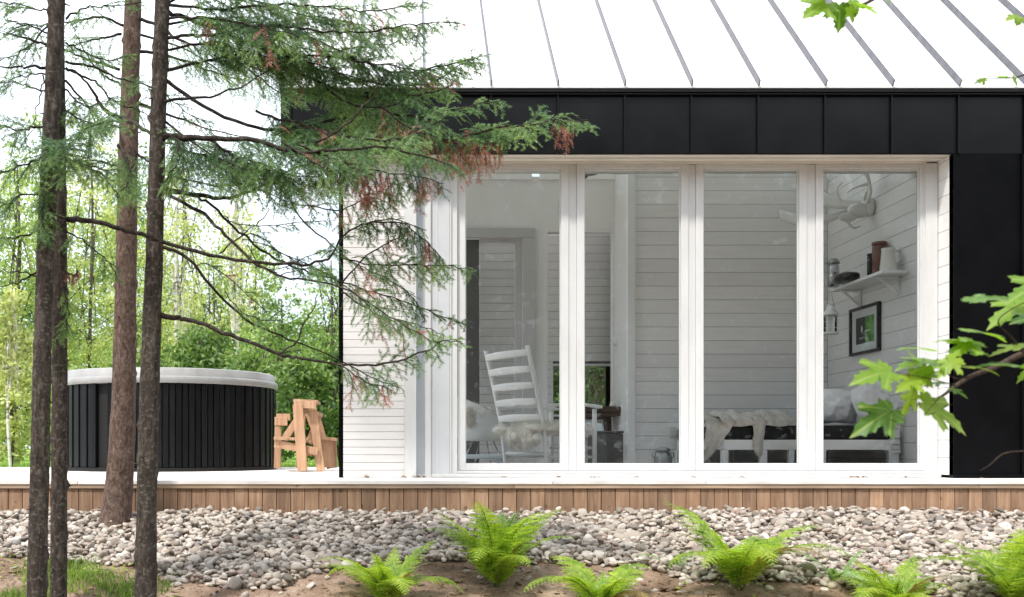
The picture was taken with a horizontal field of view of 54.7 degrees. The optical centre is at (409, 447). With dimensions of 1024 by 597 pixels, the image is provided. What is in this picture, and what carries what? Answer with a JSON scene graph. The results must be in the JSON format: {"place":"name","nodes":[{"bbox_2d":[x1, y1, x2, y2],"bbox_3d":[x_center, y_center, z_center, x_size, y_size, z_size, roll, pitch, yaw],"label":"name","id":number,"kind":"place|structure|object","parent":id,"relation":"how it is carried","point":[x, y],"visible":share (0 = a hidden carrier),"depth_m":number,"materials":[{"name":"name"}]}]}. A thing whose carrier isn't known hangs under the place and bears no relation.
{"place":"outdoors","nodes":[
{"label":"outdoors","id":0,"kind":"place"},
{"bbox_2d":[0,459,338,466],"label":"meadow grass","id":1,"kind":"structure","parent":0,"point":[18,464],"depth_m":14.08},
{"bbox_2d":[0,0,590,447],"label":"sky","id":2,"kind":"structure","parent":0,"point":[305,244],"materials":[{"name":"white"}]},
{"bbox_2d":[0,448,1021,596],"bbox_3d":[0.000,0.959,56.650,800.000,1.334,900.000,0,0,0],"label":"ground","id":3,"kind":"structure","parent":0,"point":[791,588],"depth_m":4.86,"materials":[{"name":"soil"}]},
{"bbox_2d":[0,285,33,466],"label":"young birch","id":4,"kind":"object","parent":3,"relation":"on","point":[10,303],"visible":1,"depth_m":10.87,"materials":[{"name":"green plant"}]},
{"bbox_2d":[0,310,33,466],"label":"leafy bush","id":5,"kind":"object","parent":3,"relation":"on","point":[16,436],"visible":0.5,"depth_m":11.42,"materials":[{"name":"green plant"}]},
{"bbox_2d":[0,199,34,333],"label":"deciduous tree","id":6,"kind":"object","parent":3,"relation":"on","point":[1,280],"visible":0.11,"depth_m":24.21,"materials":[{"name":"green plant"}]},
{"bbox_2d":[0,160,86,462],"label":"deciduous tree","id":7,"kind":"object","parent":3,"relation":"on","point":[15,229],"visible":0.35,"depth_m":18.89,"materials":[{"name":"green plant"}]},
{"bbox_2d":[0,249,102,427],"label":"deciduous tree","id":8,"kind":"object","parent":3,"relation":"on","point":[23,260],"visible":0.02,"depth_m":25.97,"materials":[{"name":"green plant"}]},
{"bbox_2d":[21,349,87,460],"bbox_3d":[-4.417,-0.427,12.499,1.017,1.690,0.983,0,0,-38],"label":"leafy bush","id":9,"kind":"object","parent":3,"relation":"on","point":[73,367],"visible":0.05,"depth_m":12.45,"materials":[{"name":"green plant"}]},
{"bbox_2d":[0,104,110,458],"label":"deciduous tree","id":10,"kind":"object","parent":3,"relation":"on","point":[80,214],"visible":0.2,"depth_m":24.89,"materials":[{"name":"green plant"}]},
{"bbox_2d":[0,0,124,596],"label":"conifer","id":11,"kind":"object","parent":3,"relation":"on","point":[49,163],"visible":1,"depth_m":4.26,"materials":[{"name":"brown wood"}]},
{"bbox_2d":[28,116,145,369],"bbox_3d":[-6.506,-3.176,20.002,2.812,7.184,1.990,0,0,0],"label":"deciduous tree","id":12,"kind":"object","parent":3,"relation":"on","point":[88,346],"visible":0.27,"depth_m":19.93,"materials":[{"name":"green plant"}]},
{"bbox_2d":[0,555,178,596],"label":"grass","id":13,"kind":"structure","parent":3,"relation":"on","point":[75,576],"depth_m":4.81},
{"bbox_2d":[80,140,174,367],"bbox_3d":[-7.985,-4.194,28.094,2.828,9.221,2.630,0,0,-33],"label":"deciduous tree","id":14,"kind":"object","parent":3,"relation":"on","point":[144,191],"visible":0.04,"depth_m":27.87,"materials":[{"name":"green plant"}]},
{"bbox_2d":[67,196,192,367],"bbox_3d":[-6.856,-2.888,23.950,3.403,6.623,2.360,0,0,0],"label":"deciduous tree","id":15,"kind":"object","parent":3,"relation":"on","point":[142,242],"visible":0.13,"depth_m":23.86,"materials":[{"name":"green plant"}]},
{"bbox_2d":[108,338,182,366],"bbox_3d":[-3.477,-0.519,12.969,1.167,1.879,0.937,0,0,20],"label":"leafy bush","id":16,"kind":"object","parent":3,"relation":"on","point":[138,361],"visible":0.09,"depth_m":12.98,"materials":[{"name":"green plant"}]},
{"bbox_2d":[106,281,208,362],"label":"deciduous tree","id":17,"kind":"object","parent":3,"relation":"on","point":[162,320],"depth_m":29.94,"materials":[{"name":"green plant"}]},
{"bbox_2d":[0,0,315,528],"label":"conifer","id":18,"kind":"object","parent":3,"relation":"on","point":[116,508],"visible":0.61,"depth_m":5.89,"materials":[{"name":"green plant"}]},
{"bbox_2d":[140,194,207,362],"bbox_3d":[-3.719,-1.830,15.559,1.028,4.497,0.791,0,0,0],"label":"birch tree","id":19,"kind":"object","parent":3,"relation":"on","point":[176,287],"visible":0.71,"depth_m":15.49,"materials":[{"name":"green plant"}]},
{"bbox_2d":[136,144,228,366],"bbox_3d":[-5.080,-3.230,21.923,2.093,7.272,1.867,0,0,39],"label":"deciduous tree","id":20,"kind":"object","parent":3,"relation":"on","point":[194,236],"visible":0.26,"depth_m":21.98,"materials":[{"name":"green plant"}]},
{"bbox_2d":[169,265,210,362],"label":"birch tree","id":21,"kind":"object","parent":3,"relation":"on","point":[191,302],"visible":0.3,"depth_m":16.20,"materials":[{"name":"green plant"}]},
{"bbox_2d":[160,316,244,368],"bbox_3d":[-2.979,-0.743,13.989,1.527,2.308,1.147,0,0,0],"label":"leafy bush","id":22,"kind":"object","parent":3,"relation":"on","point":[201,351],"visible":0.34,"depth_m":13.84,"materials":[{"name":"green plant"}]},
{"bbox_2d":[164,247,265,364],"bbox_3d":[-5.003,-2.335,25.056,2.745,5.488,2.263,0,0,0],"label":"deciduous tree","id":23,"kind":"object","parent":3,"relation":"on","point":[214,297],"visible":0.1,"depth_m":24.98,"materials":[{"name":"green plant"}]},
{"bbox_2d":[228,576,242,589],"bbox_3d":[-0.866,0.674,4.879,0.078,0.082,0.049,-7,-38,-36],"label":"river stone","id":24,"kind":"object","parent":3,"relation":"on","point":[235,582],"visible":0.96,"depth_m":4.86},
{"bbox_2d":[210,189,264,360],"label":"birch tree","id":25,"kind":"object","parent":3,"relation":"on","point":[234,326],"visible":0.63,"depth_m":14.95,"materials":[{"name":"green plant"}]},
{"bbox_2d":[49,0,428,596],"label":"conifer","id":26,"kind":"object","parent":3,"relation":"on","point":[60,486],"visible":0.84,"depth_m":4.49,"materials":[{"name":"brown wood"}]},
{"bbox_2d":[203,211,291,373],"bbox_3d":[-4.602,-3.039,27.032,2.456,6.876,2.494,0,0,-30],"label":"deciduous tree","id":27,"kind":"object","parent":3,"relation":"on","point":[261,258],"visible":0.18,"depth_m":26.84,"materials":[{"name":"green plant"}]},
{"bbox_2d":[246,578,259,588],"bbox_3d":[-0.778,0.679,4.879,0.056,0.049,0.076,18,37,31],"label":"river stone","id":28,"kind":"object","parent":3,"relation":"on","point":[253,580],"visible":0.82,"depth_m":4.86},
{"bbox_2d":[220,326,294,461],"bbox_3d":[-1.924,-0.579,12.510,1.092,1.982,0.979,0,0,-26],"label":"leafy bush","id":29,"kind":"object","parent":3,"relation":"on","point":[247,362],"visible":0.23,"depth_m":12.42,"materials":[{"name":"green plant"}]},
{"bbox_2d":[228,242,296,367],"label":"deciduous tree","id":30,"kind":"object","parent":3,"relation":"on","point":[256,307],"visible":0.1,"depth_m":27.87,"materials":[{"name":"green plant"}]},
{"bbox_2d":[272,572,281,579],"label":"river stone","id":31,"kind":"object","parent":3,"relation":"on","point":[277,575],"visible":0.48,"depth_m":4.87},
{"bbox_2d":[228,280,329,462],"bbox_3d":[-2.747,-1.591,20.894,2.203,4.019,1.830,0,0,0],"label":"deciduous tree","id":32,"kind":"object","parent":3,"relation":"on","point":[284,328],"visible":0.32,"depth_m":20.89,"materials":[{"name":"green plant"}]},
{"bbox_2d":[282,573,293,581],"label":"river stone","id":33,"kind":"object","parent":3,"relation":"on","point":[288,577],"visible":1,"depth_m":4.82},
{"bbox_2d":[0,315,604,454],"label":"wood","id":34,"kind":"object","parent":3,"relation":"on","point":[5,441],"visible":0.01,"depth_m":39.25,"materials":[{"name":"green plant"}]},
{"bbox_2d":[267,350,338,460],"bbox_3d":[-1.321,-0.397,12.013,1.079,1.600,0.921,0,0,0],"label":"leafy bush","id":35,"kind":"object","parent":3,"relation":"on","point":[300,376],"visible":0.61,"depth_m":11.86,"materials":[{"name":"green plant"}]},
{"bbox_2d":[270,316,338,457],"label":"deciduous tree","id":36,"kind":"object","parent":3,"relation":"on","point":[316,340],"visible":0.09,"depth_m":29.88,"materials":[{"name":"green plant"}]},
{"bbox_2d":[289,252,338,401],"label":"deciduous tree","id":37,"kind":"object","parent":3,"relation":"on","point":[331,305],"visible":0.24,"depth_m":21.97,"materials":[{"name":"green plant"}]},
{"bbox_2d":[304,320,338,462],"bbox_3d":[-0.945,-0.676,12.999,1.218,2.172,0.854,0,0,0],"label":"leafy bush","id":38,"kind":"object","parent":3,"relation":"on","point":[330,351],"visible":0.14,"depth_m":12.88,"materials":[{"name":"green plant"}]},
{"bbox_2d":[330,559,342,568],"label":"river stone","id":39,"kind":"object","parent":3,"relation":"on","point":[335,561],"visible":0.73,"depth_m":5.03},
{"bbox_2d":[131,0,599,596],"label":"conifer","id":40,"kind":"object","parent":3,"relation":"on","point":[289,56],"visible":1,"depth_m":4.36,"materials":[{"name":"plant"}]},
{"bbox_2d":[313,539,465,596],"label":"fern","id":41,"kind":"object","parent":3,"relation":"on","point":[381,580],"visible":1,"depth_m":4.50,"materials":[{"name":"plant"}]},
{"bbox_2d":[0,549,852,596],"bbox_3d":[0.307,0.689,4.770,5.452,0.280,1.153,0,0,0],"label":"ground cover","id":42,"kind":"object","parent":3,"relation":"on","point":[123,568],"visible":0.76,"depth_m":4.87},
{"bbox_2d":[475,510,519,535],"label":"fern","id":43,"kind":"object","parent":3,"relation":"on","point":[511,520],"visible":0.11,"depth_m":5.17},
{"bbox_2d":[423,500,576,586],"bbox_3d":[0.446,0.470,4.934,0.758,0.462,0.824,0,0,-23],"label":"fern","id":44,"kind":"object","parent":3,"relation":"on","point":[497,555],"visible":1,"depth_m":4.82,"materials":[{"name":"plant"}]},
{"bbox_2d":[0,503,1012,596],"bbox_3d":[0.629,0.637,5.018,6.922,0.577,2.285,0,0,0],"label":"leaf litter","id":45,"kind":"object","parent":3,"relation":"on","point":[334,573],"visible":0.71,"depth_m":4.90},
{"bbox_2d":[0,467,1023,514],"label":"deck","id":46,"kind":"structure","parent":3,"relation":"on","point":[287,489],"depth_m":6.22,"materials":[{"name":"brown wood"}]},
{"bbox_2d":[67,367,277,471],"bbox_3d":[-2.285,-0.246,9.400,2.030,0.903,2.030,0,0,0],"label":"hot tub","id":47,"kind":"object","parent":46,"relation":"on","point":[216,419],"visible":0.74,"depth_m":8.57,"materials":[{"name":"wood"}]},
{"bbox_2d":[274,399,337,470],"bbox_3d":[-0.948,-0.110,8.680,0.590,0.624,0.675,0,0,0],"label":"wooden chair","id":48,"kind":"object","parent":46,"relation":"on","point":[323,450],"visible":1,"depth_m":8.42,"materials":[{"name":"brown wood"}]},
{"bbox_2d":[281,0,1023,477],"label":"house","id":49,"kind":"structure","parent":46,"relation":"on","point":[677,256],"depth_m":6.86,"materials":[{"name":"white metal"}]},
{"bbox_2d":[457,454,502,470],"bbox_3d":[0.563,0.128,7.900,0.440,0.149,0.200,0,0,0],"label":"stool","id":50,"kind":"object","parent":49,"relation":"on","point":[498,457],"visible":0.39,"depth_m":7.81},
{"bbox_2d":[457,397,510,470],"bbox_3d":[0.598,-0.114,8.243,0.588,0.635,0.616,0,0,-20],"label":"shell armchair","id":51,"kind":"object","parent":49,"relation":"on","point":[480,430],"visible":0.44,"depth_m":8.01,"materials":[{"name":"plastic"}]},
{"bbox_2d":[466,402,494,428],"bbox_3d":[0.551,-0.266,8.017,0.318,0.244,0.194,0,0,0],"label":"sheepskin","id":52,"kind":"object","parent":51,"relation":"on","point":[471,413],"visible":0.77,"depth_m":7.97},
{"bbox_2d":[457,228,534,464],"bbox_3d":[0.423,-0.878,9.125,1.480,2.311,0.110,0,0,0],"label":"inner door","id":53,"kind":"structure","parent":49,"relation":"in","point":[523,239],"depth_m":9.12,"materials":[{"name":"wood"}]},
{"bbox_2d":[458,164,568,469],"bbox_3d":[0.724,-0.912,6.888,0.774,2.140,0.076,0,0,0],"label":"window","id":54,"kind":"structure","parent":49,"relation":"in","point":[563,204],"depth_m":6.85,"materials":[{"name":"white glass"}]},
{"bbox_2d":[474,345,605,470],"bbox_3d":[1.008,-0.269,7.572,0.988,0.968,0.555,0,0,-33],"label":"rocking chair","id":55,"kind":"object","parent":49,"relation":"on","point":[547,454],"visible":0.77,"depth_m":7.45,"materials":[{"name":"white paint"}]},
{"bbox_2d":[490,419,593,451],"bbox_3d":[1.028,-0.098,7.565,0.828,0.274,0.656,0,0,-40],"label":"sheepskin","id":56,"kind":"object","parent":55,"relation":"on","point":[525,435],"visible":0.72,"depth_m":7.30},
{"bbox_2d":[551,364,610,416],"bbox_3d":[1.664,-0.555,9.477,0.607,0.508,0.085,0,0,0],"label":"back window","id":57,"kind":"structure","parent":49,"relation":"in","point":[552,365],"depth_m":9.43,"materials":[{"name":"paint"}]},
{"bbox_2d":[579,422,603,470],"bbox_3d":[1.621,-0.013,8.611,0.240,0.431,0.262,0,0,-11],"label":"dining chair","id":58,"kind":"object","parent":49,"relation":"on","point":[600,427],"visible":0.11,"depth_m":8.71,"materials":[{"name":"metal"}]},
{"bbox_2d":[585,406,620,430],"bbox_3d":[1.778,-0.086,9.040,0.410,0.575,0.420,0,0,0],"label":"dining table","id":59,"kind":"object","parent":49,"relation":"on","point":[606,413],"visible":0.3,"depth_m":8.85,"materials":[{"name":"brown wood"}]},
{"bbox_2d":[577,164,688,469],"bbox_3d":[1.558,-0.912,6.875,0.780,2.140,0.050,0,0,0],"label":"window","id":60,"kind":"structure","parent":49,"relation":"in","point":[683,169],"depth_m":6.85,"materials":[{"name":"white glass"}]},
{"bbox_2d":[652,447,673,470],"bbox_3d":[1.924,0.097,7.450,0.135,0.208,0.135,0,0,40],"label":"milk can","id":61,"kind":"object","parent":49,"relation":"on","point":[663,455],"visible":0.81,"depth_m":7.40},
{"bbox_2d":[696,164,806,469],"bbox_3d":[2.387,-0.912,6.875,0.774,2.140,0.050,0,0,0],"label":"window","id":62,"kind":"structure","parent":49,"relation":"in","point":[801,169],"depth_m":6.85,"materials":[{"name":"white glass"}]},
{"bbox_2d":[675,402,903,470],"bbox_3d":[2.985,-0.070,7.879,1.354,0.542,1.282,0,0,0],"label":"daybed","id":63,"kind":"object","parent":49,"relation":"on","point":[836,436],"visible":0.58,"depth_m":7.26,"materials":[{"name":"white paint"}]},
{"bbox_2d":[704,409,793,461],"bbox_3d":[2.508,-0.090,7.421,0.691,0.403,0.427,0,0,0],"label":"throw blanket","id":64,"kind":"object","parent":63,"relation":"on","point":[719,425],"visible":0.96,"depth_m":7.23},
{"bbox_2d":[823,389,856,423],"bbox_3d":[3.377,-0.329,7.719,0.296,0.280,0.184,0,0,0],"label":"pillow","id":65,"kind":"object","parent":63,"relation":"on","point":[838,406],"visible":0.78,"depth_m":7.66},
{"bbox_2d":[849,381,889,417],"bbox_3d":[3.604,-0.348,7.554,0.408,0.385,0.208,0,0,0],"label":"pillow","id":66,"kind":"object","parent":63,"relation":"on","point":[869,394],"visible":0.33,"depth_m":7.51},
{"bbox_2d":[778,174,874,228],"bbox_3d":[3.398,-1.999,7.912,0.344,0.547,0.864,0,0,-23],"label":"antler ornament","id":67,"kind":"object","parent":49,"relation":"attached to","point":[853,210],"visible":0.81,"depth_m":7.76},
{"bbox_2d":[849,301,880,356],"bbox_3d":[3.635,-0.944,7.840,0.029,0.383,0.500,0,0,0],"label":"framed picture","id":68,"kind":"object","parent":49,"relation":"attached to","point":[864,329],"visible":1,"depth_m":7.83},
{"bbox_2d":[830,270,908,306],"bbox_3d":[3.550,-1.219,7.610,0.199,0.162,0.880,0,0,0],"label":"wall shelf","id":69,"kind":"object","parent":49,"relation":"attached to","point":[875,278],"depth_m":7.49,"materials":[{"name":"white paint"}]},
{"bbox_2d":[823,290,838,334],"bbox_3d":[3.412,-1.099,7.960,0.124,0.357,0.124,0,0,0],"label":"lantern","id":70,"kind":"object","parent":69,"relation":"hanging from","point":[829,311],"visible":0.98,"depth_m":7.93,"materials":[{"name":"white paint"}]},
{"bbox_2d":[824,258,839,287],"bbox_3d":[3.419,-1.414,7.935,0.111,0.226,0.092,0,0,34],"label":"steel flask","id":71,"kind":"object","parent":69,"relation":"on","point":[833,267],"visible":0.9,"depth_m":7.90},
{"bbox_2d":[833,272,859,284],"bbox_3d":[3.446,-1.339,7.742,0.149,0.084,0.264,0,0,0],"label":"cap","id":72,"kind":"object","parent":69,"relation":"on","point":[842,278],"visible":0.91,"depth_m":7.65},
{"bbox_2d":[867,253,871,274],"bbox_3d":[3.559,-1.401,7.580,0.050,0.200,0.050,0,0,0],"label":"canister","id":73,"kind":"object","parent":69,"relation":"on","point":[869,263],"visible":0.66,"depth_m":7.56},
{"bbox_2d":[872,241,886,273],"bbox_3d":[3.590,-1.438,7.500,0.108,0.274,0.108,0,0,0],"label":"storage jar","id":74,"kind":"object","parent":69,"relation":"on","point":[878,246],"visible":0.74,"depth_m":7.46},
{"bbox_2d":[879,247,900,270],"bbox_3d":[3.570,-1.392,7.293,0.146,0.183,0.124,0,0,35],"label":"jug","id":75,"kind":"object","parent":69,"relation":"on","point":[888,259],"visible":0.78,"depth_m":7.26,"materials":[{"name":"beige ceramic"}]},
{"bbox_2d":[815,164,924,469],"bbox_3d":[3.228,-0.912,6.875,0.780,2.140,0.050,0,0,0],"label":"window","id":76,"kind":"structure","parent":49,"relation":"in","point":[819,168],"depth_m":6.85,"materials":[{"name":"white wood"}]},
{"bbox_2d":[553,366,599,414],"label":"deciduous tree","id":77,"kind":"object","parent":3,"relation":"on","point":[555,379],"visible":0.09,"depth_m":12.92,"materials":[{"name":"green plant"}]},
{"bbox_2d":[553,367,604,414],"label":"deciduous tree","id":78,"kind":"object","parent":3,"relation":"on","point":[585,390],"visible":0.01,"depth_m":17.89,"materials":[{"name":"green plant"}]},
{"bbox_2d":[523,555,649,596],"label":"fern","id":79,"kind":"object","parent":3,"relation":"on","point":[610,585],"visible":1,"depth_m":4.49,"materials":[{"name":"plant"}]},
{"bbox_2d":[585,366,604,405],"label":"deciduous tree","id":80,"kind":"object","parent":3,"relation":"on","point":[597,380],"visible":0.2,"depth_m":13.91,"materials":[{"name":"green plant"}]},
{"bbox_2d":[634,553,687,567],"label":"fern","id":81,"kind":"object","parent":3,"relation":"on","point":[686,558],"visible":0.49,"depth_m":5.02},
{"bbox_2d":[663,501,861,590],"bbox_3d":[1.623,0.482,4.674,0.857,0.419,0.978,0,0,0],"label":"fern","id":82,"kind":"object","parent":3,"relation":"on","point":[741,564],"visible":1,"depth_m":4.66,"materials":[{"name":"plant"}]},
{"bbox_2d":[774,574,785,580],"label":"river stone","id":83,"kind":"object","parent":3,"relation":"on","point":[781,577],"visible":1,"depth_m":4.89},
{"bbox_2d":[802,561,816,572],"bbox_3d":[2.040,0.609,5.006,0.076,0.042,0.053,28,34,23],"label":"river stone","id":84,"kind":"object","parent":3,"relation":"on","point":[806,565],"visible":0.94,"depth_m":4.99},
{"bbox_2d":[793,549,866,596],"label":"fern","id":85,"kind":"object","parent":3,"relation":"on","point":[832,571],"visible":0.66,"depth_m":4.86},
{"bbox_2d":[828,555,956,596],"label":"fern","id":86,"kind":"object","parent":3,"relation":"on","point":[905,586],"visible":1,"depth_m":4.45,"materials":[{"name":"plant"}]},
{"bbox_2d":[799,0,1023,470],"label":"maple tree","id":87,"kind":"object","parent":3,"relation":"on","point":[884,415],"visible":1,"depth_m":2.13,"materials":[{"name":"green plant"}]},
{"bbox_2d":[907,528,1023,596],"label":"fern","id":88,"kind":"object","parent":3,"relation":"on","point":[1008,573],"visible":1,"depth_m":4.51,"materials":[{"name":"plant"}]},
{"bbox_2d":[0,505,1023,596],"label":"gravel","id":89,"kind":"structure","parent":0,"point":[739,524],"depth_m":5.55,"materials":[{"name":"gravel"}]},
{"bbox_2d":[188,554,200,563],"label":"river stone","id":90,"kind":"object","parent":89,"relation":"on","point":[196,558],"visible":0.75,"depth_m":5.20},
{"bbox_2d":[189,546,201,554],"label":"river stone","id":91,"kind":"object","parent":89,"relation":"on","point":[194,549],"visible":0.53,"depth_m":5.30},
{"bbox_2d":[206,556,218,564],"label":"river stone","id":92,"kind":"object","parent":89,"relation":"on","point":[213,560],"visible":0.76,"depth_m":5.17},
{"bbox_2d":[261,563,268,572],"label":"river stone","id":93,"kind":"object","parent":89,"relation":"on","point":[264,567],"visible":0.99,"depth_m":4.97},
{"bbox_2d":[291,562,305,571],"bbox_3d":[-0.561,0.601,4.952,0.077,0.050,0.062,2,-21,12],"label":"river stone","id":94,"kind":"object","parent":89,"relation":"on","point":[298,566],"visible":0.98,"depth_m":4.93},
{"bbox_2d":[300,550,315,560],"bbox_3d":[-0.544,0.569,5.168,0.072,0.039,0.110,29,32,30],"label":"river stone","id":95,"kind":"object","parent":89,"relation":"on","point":[308,553],"visible":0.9,"depth_m":5.16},
{"bbox_2d":[341,548,350,554],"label":"river stone","id":96,"kind":"object","parent":89,"relation":"on","point":[345,551],"visible":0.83,"depth_m":5.21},
{"bbox_2d":[363,538,375,544],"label":"river stone","id":97,"kind":"object","parent":89,"relation":"on","point":[370,540],"visible":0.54,"depth_m":5.44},
{"bbox_2d":[378,550,389,560],"bbox_3d":[-0.135,0.566,5.169,0.074,0.052,0.078,-43,-12,7],"label":"river stone","id":98,"kind":"object","parent":89,"relation":"on","point":[383,555],"visible":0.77,"depth_m":5.15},
{"bbox_2d":[435,525,449,535],"bbox_3d":[0.194,0.485,5.702,0.077,0.073,0.098,0,0,39],"label":"river stone","id":99,"kind":"object","parent":89,"relation":"on","point":[440,528],"visible":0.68,"depth_m":5.67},
{"bbox_2d":[582,552,592,559],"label":"river stone","id":100,"kind":"object","parent":89,"relation":"on","point":[587,556],"visible":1,"depth_m":5.15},
{"bbox_2d":[594,550,605,557],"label":"river stone","id":101,"kind":"object","parent":89,"relation":"on","point":[598,553],"visible":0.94,"depth_m":5.18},
{"bbox_2d":[613,533,627,538],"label":"river stone","id":102,"kind":"object","parent":89,"relation":"on","point":[618,535],"visible":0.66,"depth_m":5.61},
{"bbox_2d":[623,530,641,537],"bbox_3d":[1.287,0.515,5.657,0.132,0.070,0.068,-3,-44,-8],"label":"river stone","id":103,"kind":"object","parent":89,"relation":"on","point":[632,533],"visible":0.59,"depth_m":5.63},
{"bbox_2d":[635,543,646,551],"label":"river stone","id":104,"kind":"object","parent":89,"relation":"on","point":[642,548],"visible":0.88,"depth_m":5.32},
{"bbox_2d":[672,563,682,570],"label":"river stone","id":105,"kind":"object","parent":89,"relation":"on","point":[677,567],"visible":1,"depth_m":5.00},
{"bbox_2d":[770,565,782,570],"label":"river stone","id":106,"kind":"object","parent":89,"relation":"on","point":[778,567],"visible":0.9,"depth_m":4.96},
{"bbox_2d":[775,518,786,524],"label":"river stone","id":107,"kind":"object","parent":89,"relation":"on","point":[781,521],"visible":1,"depth_m":5.80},
{"bbox_2d":[783,565,795,571],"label":"river stone","id":108,"kind":"object","parent":89,"relation":"on","point":[789,568],"visible":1,"depth_m":4.95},
{"bbox_2d":[862,519,871,525],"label":"river stone","id":109,"kind":"object","parent":89,"relation":"on","point":[867,522],"visible":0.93,"depth_m":5.81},
{"bbox_2d":[883,567,897,574],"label":"river stone","id":110,"kind":"object","parent":89,"relation":"on","point":[891,570],"visible":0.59,"depth_m":4.93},
{"bbox_2d":[895,526,907,534],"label":"river stone","id":111,"kind":"object","parent":89,"relation":"on","point":[901,529],"visible":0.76,"depth_m":5.70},
{"bbox_2d":[952,576,964,581],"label":"river stone","id":112,"kind":"object","parent":89,"relation":"on","point":[957,578],"visible":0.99,"depth_m":4.84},
{"bbox_2d":[981,587,993,593],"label":"river stone","id":113,"kind":"object","parent":89,"relation":"on","point":[987,590],"visible":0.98,"depth_m":4.67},
{"bbox_2d":[998,521,1012,527],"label":"river stone","id":114,"kind":"object","parent":89,"relation":"on","point":[1003,524],"visible":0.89,"depth_m":5.86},
{"bbox_2d":[588,431,623,470],"bbox_3d":[1.611,0.026,8.070,0.216,0.329,0.216,0,0,-38],"label":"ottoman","id":115,"kind":"object","parent":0,"point":[609,446],"visible":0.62,"depth_m":7.98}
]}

